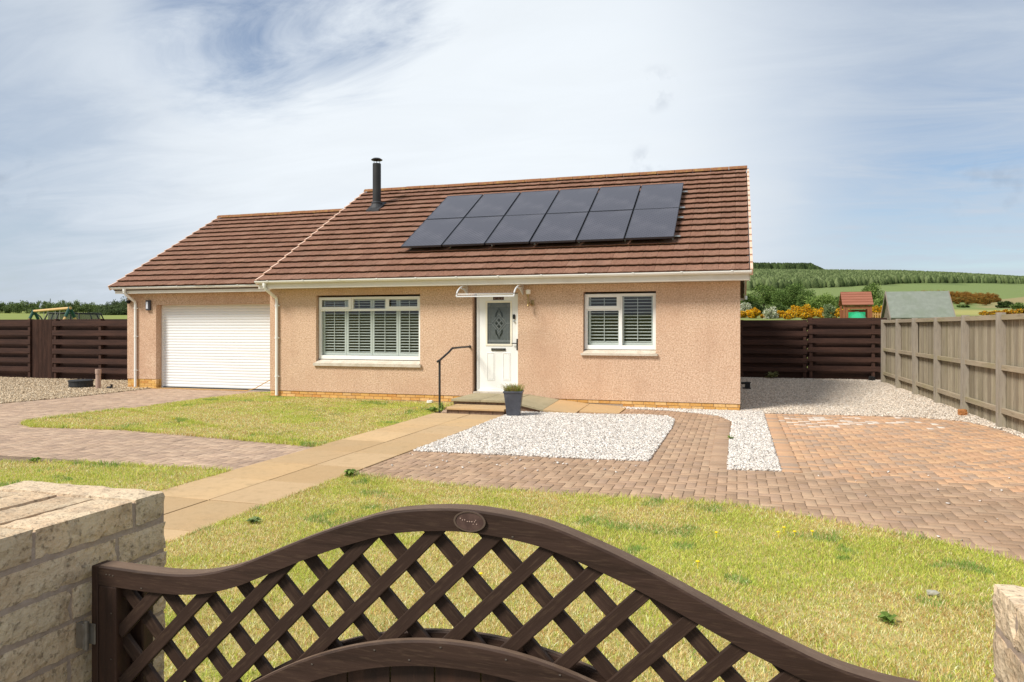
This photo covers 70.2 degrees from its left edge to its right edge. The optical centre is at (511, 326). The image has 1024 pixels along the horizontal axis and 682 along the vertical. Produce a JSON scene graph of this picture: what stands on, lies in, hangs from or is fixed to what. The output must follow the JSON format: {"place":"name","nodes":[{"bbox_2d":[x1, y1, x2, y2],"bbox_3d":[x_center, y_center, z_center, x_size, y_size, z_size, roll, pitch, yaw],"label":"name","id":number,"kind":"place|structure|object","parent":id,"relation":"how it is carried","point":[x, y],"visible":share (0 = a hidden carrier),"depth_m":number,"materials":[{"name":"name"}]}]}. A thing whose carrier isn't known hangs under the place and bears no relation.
{"place":"outdoors","nodes":[
{"label":"outdoors","id":0,"kind":"place"},
{"bbox_2d":[0,455,104,464],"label":"soil strip","id":1,"kind":"object","parent":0,"point":[8,458],"visible":0.2,"depth_m":8.89,"materials":[{"name":"brown soil"}]},
{"bbox_2d":[0,376,151,403],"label":"brown gravel","id":2,"kind":"structure","parent":0,"point":[29,389],"depth_m":18.79,"materials":[{"name":"beige gravel"}]},
{"bbox_2d":[0,319,32,377],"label":"dark fence","id":3,"kind":"object","parent":2,"relation":"on","point":[16,347],"visible":0.96,"depth_m":23.12,"materials":[{"name":"brown wood"}]},
{"bbox_2d":[68,379,93,387],"bbox_3d":[-11.518,1.522,19.466,0.610,0.235,0.610,0,0,17],"label":"inspection cover","id":4,"kind":"object","parent":2,"relation":"on","point":[76,383],"visible":0.94,"depth_m":19.24,"materials":[{"name":"black plastic"}]},
{"bbox_2d":[95,369,100,387],"bbox_3d":[-10.812,1.370,19.039,0.144,0.540,0.144,0,0,17],"label":"vent pipe","id":5,"kind":"object","parent":2,"relation":"on","point":[98,377],"visible":0.83,"depth_m":18.99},
{"bbox_2d":[0,460,224,490],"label":"grass","id":6,"kind":"structure","parent":0,"point":[101,476],"depth_m":7.93,"materials":[{"name":"green plant"}]},
{"bbox_2d":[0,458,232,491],"bbox_3d":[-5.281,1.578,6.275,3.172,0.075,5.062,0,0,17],"label":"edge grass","id":7,"kind":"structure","parent":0,"point":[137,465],"depth_m":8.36,"materials":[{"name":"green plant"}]},
{"bbox_2d":[19,407,321,446],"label":"edge grass","id":8,"kind":"structure","parent":0,"point":[26,423],"depth_m":11.38,"materials":[{"name":"green plant"}]},
{"bbox_2d":[161,387,268,391],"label":"garage floor","id":9,"kind":"structure","parent":0,"point":[224,389],"depth_m":18.82,"materials":[{"name":"grey concrete"}]},
{"bbox_2d":[27,391,453,446],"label":"lawn ground","id":10,"kind":"structure","parent":0,"point":[333,424],"depth_m":12.58,"materials":[{"name":"green plant"}]},
{"bbox_2d":[426,407,437,410],"bbox_3d":[-1.519,1.554,13.814,0.201,0.082,0.197,0,0,25],"label":"broadleaf weed","id":11,"kind":"object","parent":10,"relation":"on","point":[433,409],"visible":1,"depth_m":13.80,"materials":[{"name":"green plant"}]},
{"bbox_2d":[161,413,501,541],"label":"slab path","id":12,"kind":"structure","parent":0,"point":[196,504],"depth_m":8.06,"materials":[{"name":"beige concrete"}]},
{"bbox_2d":[0,388,1023,562],"bbox_3d":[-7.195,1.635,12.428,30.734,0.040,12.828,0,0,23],"label":"block paving","id":13,"kind":"structure","parent":0,"point":[990,446],"depth_m":8.58,"materials":[{"name":"brown brick"}]},
{"bbox_2d":[132,380,269,390],"bbox_3d":[-7.977,1.433,18.762,4.291,0.363,0.175,0,0,15],"label":"hose","id":14,"kind":"object","parent":13,"relation":"on","point":[202,389],"visible":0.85,"depth_m":18.73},
{"bbox_2d":[438,402,443,411],"bbox_3d":[-1.323,1.500,13.622,0.145,0.190,0.130,0,0,44],"label":"broadleaf weed","id":15,"kind":"object","parent":13,"relation":"on","point":[441,406],"visible":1,"depth_m":13.60,"materials":[{"name":"green plant"}]},
{"bbox_2d":[436,345,470,412],"bbox_3d":[-1.116,1.030,14.662,0.136,1.280,1.983,0,0,15],"label":"handrail","id":16,"kind":"object","parent":13,"relation":"on","point":[439,374],"visible":0.95,"depth_m":13.76,"materials":[{"name":"brown metal"}]},
{"bbox_2d":[391,450,636,472],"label":"loose stones","id":17,"kind":"object","parent":13,"relation":"on","point":[519,459],"visible":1,"depth_m":8.57,"materials":[{"name":"grey stone"}]},
{"bbox_2d":[444,393,625,414],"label":"entrance steps","id":18,"kind":"structure","parent":13,"relation":"on","point":[485,403],"depth_m":14.10,"materials":[{"name":"stone"}]},
{"bbox_2d":[709,414,800,472],"bbox_3d":[3.579,1.625,10.949,0.995,0.032,5.632,0,0,17],"label":"paving edging","id":19,"kind":"object","parent":13,"relation":"on","point":[785,455],"visible":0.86,"depth_m":9.82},
{"bbox_2d":[773,461,1009,540],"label":"loose stones","id":20,"kind":"object","parent":13,"relation":"on","point":[888,471],"visible":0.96,"depth_m":6.75,"materials":[{"name":"grey stone"}]},
{"bbox_2d":[0,283,1023,367],"bbox_3d":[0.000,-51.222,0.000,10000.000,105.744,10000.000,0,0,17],"label":"terrain","id":21,"kind":"structure","parent":0,"point":[1013,293],"depth_m":430.10,"materials":[{"name":"green plant"}]},
{"bbox_2d":[0,299,102,313],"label":"woodland","id":22,"kind":"object","parent":21,"relation":"on","point":[22,306],"visible":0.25,"depth_m":393.07,"materials":[{"name":"green plant"}]},
{"bbox_2d":[28,307,75,318],"bbox_3d":[-20.439,0.244,32.300,6.250,2.201,2.287,0,0,42],"label":"swing set","id":23,"kind":"object","parent":21,"relation":"on","point":[67,309],"visible":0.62,"depth_m":31.63,"materials":[{"name":"yellow wood"}]},
{"bbox_2d":[44,312,103,319],"bbox_3d":[-24.000,0.320,40.000,2.888,2.201,2.888,0,0,17],"label":"trampoline","id":24,"kind":"object","parent":21,"relation":"on","point":[51,315],"visible":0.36,"depth_m":39.09,"materials":[{"name":"black plastic"}]},
{"bbox_2d":[0,481,166,681],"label":"stone pillar","id":25,"kind":"structure","parent":21,"relation":"on","point":[57,541],"depth_m":1.76,"materials":[{"name":"beige stone"}]},
{"bbox_2d":[76,560,110,681],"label":"gate jamb","id":26,"kind":"object","parent":25,"relation":"attached to","point":[87,633],"visible":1,"depth_m":1.77,"materials":[{"name":"brown wood"}]},
{"bbox_2d":[98,504,920,681],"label":"garden gate","id":27,"kind":"structure","parent":26,"relation":"attached to","point":[406,646],"depth_m":1.51,"materials":[{"name":"brown wood"}]},
{"bbox_2d":[52,319,127,379],"bbox_3d":[-12.025,0.710,21.993,4.640,1.920,0.172,0,0,17],"label":"dark fence","id":28,"kind":"object","parent":21,"relation":"on","point":[84,348],"visible":0.56,"depth_m":22.24,"materials":[{"name":"brown wood"}]},
{"bbox_2d":[33,319,53,377],"bbox_3d":[-14.669,0.690,22.852,1.120,1.860,0.172,0,0,17],"label":"gate","id":29,"kind":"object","parent":28,"relation":"attached to","point":[43,347],"visible":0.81,"depth_m":22.77,"materials":[{"name":"brown wood"}]},
{"bbox_2d":[87,296,126,314],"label":"wooded knoll","id":30,"kind":"structure","parent":21,"relation":"on","point":[117,308],"depth_m":285.17,"materials":[{"name":"green plant"}]},
{"bbox_2d":[108,158,752,409],"bbox_3d":[-1.735,-1.520,20.727,16.170,6.320,10.576,0,0,17],"label":"bungalow","id":31,"kind":"object","parent":21,"relation":"on","point":[627,289],"visible":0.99,"depth_m":16.48,"materials":[{"name":"paint"}]},
{"bbox_2d":[162,304,269,390],"bbox_3d":[-7.345,0.519,18.889,4.205,2.203,0.080,0,0,17],"label":"garage door","id":32,"kind":"structure","parent":31,"relation":"in","point":[204,346],"depth_m":18.98,"materials":[{"name":"white plastic"}]},
{"bbox_2d":[313,296,420,367],"bbox_3d":[-3.242,0.100,16.442,2.680,1.570,0.275,0,0,17],"label":"window","id":33,"kind":"structure","parent":31,"relation":"in","point":[381,359],"depth_m":16.52,"materials":[{"name":"white plastic"}]},
{"bbox_2d":[473,293,517,393],"bbox_3d":[-0.319,0.355,15.536,1.020,2.130,0.180,0,0,17],"label":"front door","id":34,"kind":"structure","parent":31,"relation":"in","point":[497,317],"depth_m":15.58,"materials":[{"name":"white plastic"}]},
{"bbox_2d":[581,293,657,355],"bbox_3d":[2.178,-0.052,14.768,1.545,1.255,0.275,0,0,17],"label":"window","id":35,"kind":"structure","parent":31,"relation":"in","point":[632,349],"depth_m":14.80,"materials":[{"name":"white plastic"}]},
{"bbox_2d":[740,311,746,317],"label":"gorse bush","id":36,"kind":"object","parent":21,"relation":"on","point":[743,314],"visible":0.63,"depth_m":80.53,"materials":[{"name":"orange plant"}]},
{"bbox_2d":[740,302,751,311],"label":"hawthorn","id":37,"kind":"object","parent":21,"relation":"on","point":[744,307],"visible":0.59,"depth_m":84.76,"materials":[{"name":"white plant"}]},
{"bbox_2d":[740,293,763,306],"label":"tree","id":38,"kind":"object","parent":21,"relation":"on","point":[751,299],"visible":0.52,"depth_m":149.01,"materials":[{"name":"green plant"}]},
{"bbox_2d":[747,307,760,317],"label":"gorse bush","id":39,"kind":"object","parent":21,"relation":"on","point":[753,313],"visible":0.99,"depth_m":77.57,"materials":[{"name":"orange plant"}]},
{"bbox_2d":[751,302,765,313],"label":"shrub","id":40,"kind":"object","parent":21,"relation":"on","point":[758,306],"visible":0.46,"depth_m":99.61,"materials":[{"name":"green plant"}]},
{"bbox_2d":[751,283,778,306],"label":"tree","id":41,"kind":"object","parent":21,"relation":"on","point":[766,297],"visible":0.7,"depth_m":159.01,"materials":[{"name":"green plant"}]},
{"bbox_2d":[762,306,778,318],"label":"hawthorn","id":42,"kind":"object","parent":21,"relation":"on","point":[770,313],"visible":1,"depth_m":74.77,"materials":[{"name":"white plant"}]},
{"bbox_2d":[740,320,807,377],"bbox_3d":[8.272,0.720,23.102,2.030,1.900,0.172,0,0,17],"label":"dark fence","id":43,"kind":"object","parent":21,"relation":"on","point":[772,346],"visible":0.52,"depth_m":23.08,"materials":[{"name":"brown wood"}]},
{"bbox_2d":[766,301,788,310],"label":"shrub","id":44,"kind":"object","parent":21,"relation":"on","point":[781,307],"visible":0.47,"depth_m":99.41,"materials":[{"name":"green plant"}]},
{"bbox_2d":[779,311,786,317],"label":"gorse bush","id":45,"kind":"object","parent":21,"relation":"on","point":[781,313],"visible":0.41,"depth_m":81.88,"materials":[{"name":"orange plant"}]},
{"bbox_2d":[753,262,822,269],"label":"mature pines","id":46,"kind":"object","parent":21,"relation":"on","point":[777,265],"visible":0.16,"depth_m":1118.89,"materials":[{"name":"green plant"}]},
{"bbox_2d":[783,313,795,318],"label":"gorse bush","id":47,"kind":"object","parent":21,"relation":"on","point":[789,316],"visible":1,"depth_m":69.34,"materials":[{"name":"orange plant"}]},
{"bbox_2d":[768,281,815,308],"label":"tree","id":48,"kind":"object","parent":21,"relation":"on","point":[786,295],"visible":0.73,"depth_m":138.53,"materials":[{"name":"green plant"}]},
{"bbox_2d":[790,305,800,313],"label":"gorse bush","id":49,"kind":"object","parent":21,"relation":"on","point":[793,309],"visible":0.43,"depth_m":85.11,"materials":[{"name":"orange plant"}]},
{"bbox_2d":[794,308,805,317],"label":"gorse bush","id":50,"kind":"object","parent":21,"relation":"on","point":[798,312],"visible":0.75,"depth_m":81.40,"materials":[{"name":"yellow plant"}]},
{"bbox_2d":[795,293,816,307],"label":"shrub","id":51,"kind":"object","parent":21,"relation":"on","point":[800,302],"visible":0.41,"depth_m":129.31,"materials":[{"name":"green plant"}]},
{"bbox_2d":[800,313,812,318],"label":"gorse bush","id":52,"kind":"object","parent":21,"relation":"on","point":[805,315],"visible":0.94,"depth_m":70.44,"materials":[{"name":"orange plant"}]},
{"bbox_2d":[805,304,815,316],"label":"gorse bush","id":53,"kind":"object","parent":21,"relation":"on","point":[809,310],"visible":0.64,"depth_m":83.36,"materials":[{"name":"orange plant"}]},
{"bbox_2d":[814,307,822,317],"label":"gorse bush","id":54,"kind":"object","parent":21,"relation":"on","point":[818,313],"visible":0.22,"depth_m":80.33,"materials":[{"name":"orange plant"}]},
{"bbox_2d":[804,292,837,309],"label":"shrub","id":55,"kind":"object","parent":21,"relation":"on","point":[817,302],"visible":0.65,"depth_m":118.90,"materials":[{"name":"green plant"}]},
{"bbox_2d":[822,303,836,317],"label":"shrub","id":56,"kind":"object","parent":21,"relation":"on","point":[828,310],"visible":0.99,"depth_m":77.68,"materials":[{"name":"green plant"}]},
{"bbox_2d":[830,311,839,317],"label":"gorse bush","id":57,"kind":"object","parent":21,"relation":"on","point":[836,313],"visible":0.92,"depth_m":77.56,"materials":[{"name":"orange plant"}]},
{"bbox_2d":[831,298,842,308],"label":"shrub","id":58,"kind":"object","parent":21,"relation":"on","point":[837,300],"visible":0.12,"depth_m":133.45,"materials":[{"name":"green plant"}]},
{"bbox_2d":[807,317,886,379],"bbox_3d":[10.315,0.690,22.450,2.260,1.960,0.172,0,0,17],"label":"dark fence","id":59,"kind":"object","parent":21,"relation":"on","point":[844,348],"visible":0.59,"depth_m":22.46,"materials":[{"name":"brown wood"}]},
{"bbox_2d":[838,291,880,317],"bbox_3d":[17.259,-0.072,35.448,2.140,3.385,3.172,0,0,17],"label":"playhouse","id":60,"kind":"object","parent":21,"relation":"on","point":[855,300],"depth_m":35.94,"materials":[{"name":"wood"}]},
{"bbox_2d":[862,282,884,309],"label":"tree","id":61,"kind":"object","parent":21,"relation":"on","point":[874,290],"visible":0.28,"depth_m":139.35,"materials":[{"name":"green plant"}]},
{"bbox_2d":[874,305,879,317],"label":"gorse bush","id":62,"kind":"object","parent":21,"relation":"on","point":[876,307],"visible":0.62,"depth_m":79.70,"materials":[{"name":"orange plant"}]},
{"bbox_2d":[872,297,883,307],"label":"shrub","id":63,"kind":"object","parent":21,"relation":"on","point":[878,302],"visible":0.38,"depth_m":109.59,"materials":[{"name":"green plant"}]},
{"bbox_2d":[747,268,1023,289],"bbox_3d":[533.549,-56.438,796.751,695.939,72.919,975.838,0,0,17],"label":"conifer forest","id":64,"kind":"object","parent":21,"relation":"on","point":[807,278],"visible":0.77,"depth_m":670.55,"materials":[{"name":"green plant"}]},
{"bbox_2d":[880,290,955,319],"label":"garden shed","id":65,"kind":"structure","parent":21,"relation":"on","point":[912,304],"depth_m":28.66,"materials":[{"name":"green fabric"}]},
{"bbox_2d":[953,297,962,303],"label":"gorse bush","id":66,"kind":"object","parent":21,"relation":"on","point":[958,300],"visible":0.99,"depth_m":189.57,"materials":[{"name":"brown plant"}]},
{"bbox_2d":[956,305,969,307],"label":"tree","id":67,"kind":"object","parent":21,"relation":"on","point":[964,306],"visible":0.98,"depth_m":174.43,"materials":[{"name":"green plant"}]},
{"bbox_2d":[959,291,969,296],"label":"gorse bush","id":68,"kind":"object","parent":21,"relation":"on","point":[966,294],"visible":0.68,"depth_m":203.39,"materials":[{"name":"brown plant"}]},
{"bbox_2d":[961,296,974,304],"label":"gorse bush","id":69,"kind":"object","parent":21,"relation":"on","point":[968,301],"visible":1,"depth_m":188.45,"materials":[{"name":"brown plant"}]},
{"bbox_2d":[968,293,977,298],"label":"gorse bush","id":70,"kind":"object","parent":21,"relation":"on","point":[973,295],"visible":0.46,"depth_m":204.92,"materials":[{"name":"plant"}]},
{"bbox_2d":[976,295,982,303],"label":"gorse bush","id":71,"kind":"object","parent":21,"relation":"on","point":[978,300],"visible":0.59,"depth_m":193.17,"materials":[{"name":"brown plant"}]},
{"bbox_2d":[979,295,987,305],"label":"gorse bush","id":72,"kind":"object","parent":21,"relation":"on","point":[984,300],"visible":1,"depth_m":185.85,"materials":[{"name":"brown plant"}]},
{"bbox_2d":[984,311,996,314],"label":"gorse bush","id":73,"kind":"object","parent":21,"relation":"on","point":[991,313],"visible":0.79,"depth_m":92.09,"materials":[{"name":"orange plant"}]},
{"bbox_2d":[989,293,998,298],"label":"gorse bush","id":74,"kind":"object","parent":21,"relation":"on","point":[993,295],"visible":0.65,"depth_m":214.37,"materials":[{"name":"brown plant"}]},
{"bbox_2d":[995,301,1013,307],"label":"shrub","id":75,"kind":"object","parent":21,"relation":"on","point":[1004,304],"visible":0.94,"depth_m":169.58,"materials":[{"name":"green plant"}]},
{"bbox_2d":[992,584,1023,681],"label":"stone pillar","id":76,"kind":"structure","parent":21,"relation":"on","point":[1008,637],"depth_m":1.25,"materials":[{"name":"beige stone"}]},
{"bbox_2d":[1009,302,1023,309],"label":"shrub","id":77,"kind":"object","parent":21,"relation":"on","point":[1018,305],"visible":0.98,"depth_m":149.28,"materials":[{"name":"green plant"}]},
{"bbox_2d":[1017,309,1023,313],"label":"gorse bush","id":78,"kind":"object","parent":21,"relation":"on","point":[1020,311],"visible":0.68,"depth_m":91.14,"materials":[{"name":"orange plant"}]},
{"bbox_2d":[0,0,1023,307],"label":"sky","id":79,"kind":"structure","parent":0,"point":[869,134],"materials":[{"name":"blue"}]},
{"bbox_2d":[415,451,647,461],"bbox_3d":[0.864,1.628,11.351,3.050,0.024,4.800,0,0,17],"label":"gravel bed","id":80,"kind":"object","parent":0,"point":[528,456],"visible":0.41,"depth_m":9.11,"materials":[{"name":"grey gravel"}]},
{"bbox_2d":[413,411,674,461],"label":"white gravel","id":81,"kind":"structure","parent":80,"relation":"on","point":[631,437],"depth_m":10.60,"materials":[{"name":"white gravel"}]},
{"bbox_2d":[501,382,528,415],"bbox_3d":[0.002,1.307,13.226,0.634,0.605,0.604,0,0,5],"label":"planter","id":82,"kind":"object","parent":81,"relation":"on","point":[513,395],"visible":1,"depth_m":13.10,"materials":[{"name":"plastic"}]},
{"bbox_2d":[164,473,1023,681],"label":"lawn ground","id":83,"kind":"structure","parent":0,"point":[334,613],"depth_m":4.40,"materials":[{"name":"green plant"}]},
{"bbox_2d":[245,516,261,521],"bbox_3d":[-2.120,1.580,5.992,0.132,0.029,0.119,0,0,-32],"label":"broadleaf weed","id":84,"kind":"object","parent":83,"relation":"on","point":[254,519],"visible":1,"depth_m":5.99,"materials":[{"name":"green plant"}]},
{"bbox_2d":[343,469,356,475],"bbox_3d":[-1.747,1.568,7.841,0.152,0.074,0.139,0,0,17],"label":"broadleaf weed","id":85,"kind":"object","parent":83,"relation":"on","point":[348,472],"visible":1,"depth_m":7.82,"materials":[{"name":"green plant"}]},
{"bbox_2d":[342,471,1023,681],"bbox_3d":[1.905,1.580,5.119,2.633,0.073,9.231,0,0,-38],"label":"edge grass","id":86,"kind":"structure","parent":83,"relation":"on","point":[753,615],"depth_m":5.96,"materials":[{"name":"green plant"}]},
{"bbox_2d":[877,611,898,624],"bbox_3d":[2.050,1.582,3.981,0.106,0.036,0.121,0,0,43],"label":"broadleaf weed","id":87,"kind":"object","parent":83,"relation":"on","point":[886,615],"visible":1,"depth_m":3.97,"materials":[{"name":"green plant"}]},
{"bbox_2d":[926,590,939,595],"bbox_3d":[2.524,1.595,4.369,0.066,0.027,0.051,0,0,17],"label":"grey stone","id":88,"kind":"object","parent":83,"relation":"on","point":[930,592],"visible":1,"depth_m":4.36,"materials":[{"name":"grey stone"}]},
{"bbox_2d":[617,406,781,471],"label":"white gravel","id":89,"kind":"structure","parent":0,"point":[752,441],"depth_m":10.35,"materials":[{"name":"white gravel"}]},
{"bbox_2d":[740,377,1023,437],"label":"pale gravel","id":90,"kind":"structure","parent":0,"point":[845,397],"depth_m":15.87,"materials":[{"name":"beige gravel"}]},
{"bbox_2d":[741,382,750,388],"bbox_3d":[6.083,1.521,18.949,0.241,0.198,0.200,0,0,17],"label":"drain gully","id":91,"kind":"object","parent":90,"relation":"on","point":[747,385],"visible":0.95,"depth_m":18.89,"materials":[{"name":"black plastic"}]},
{"bbox_2d":[766,371,778,377],"bbox_3d":[8.160,1.490,22.822,0.482,0.209,0.407,0,0,-12],"label":"broadleaf weed","id":92,"kind":"object","parent":90,"relation":"on","point":[772,375],"visible":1,"depth_m":22.77,"materials":[{"name":"green plant"}]},
{"bbox_2d":[881,312,1023,433],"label":"timber fence","id":93,"kind":"object","parent":90,"relation":"on","point":[973,365],"visible":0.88,"depth_m":13.52,"materials":[{"name":"beige wood"}]},
{"bbox_2d":[957,409,967,415],"bbox_3d":[8.206,1.559,13.268,0.150,0.134,0.144,0,0,17],"label":"orange stone","id":94,"kind":"object","parent":90,"relation":"on","point":[962,412],"visible":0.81,"depth_m":13.22,"materials":[{"name":"orange stone"}]}
]}

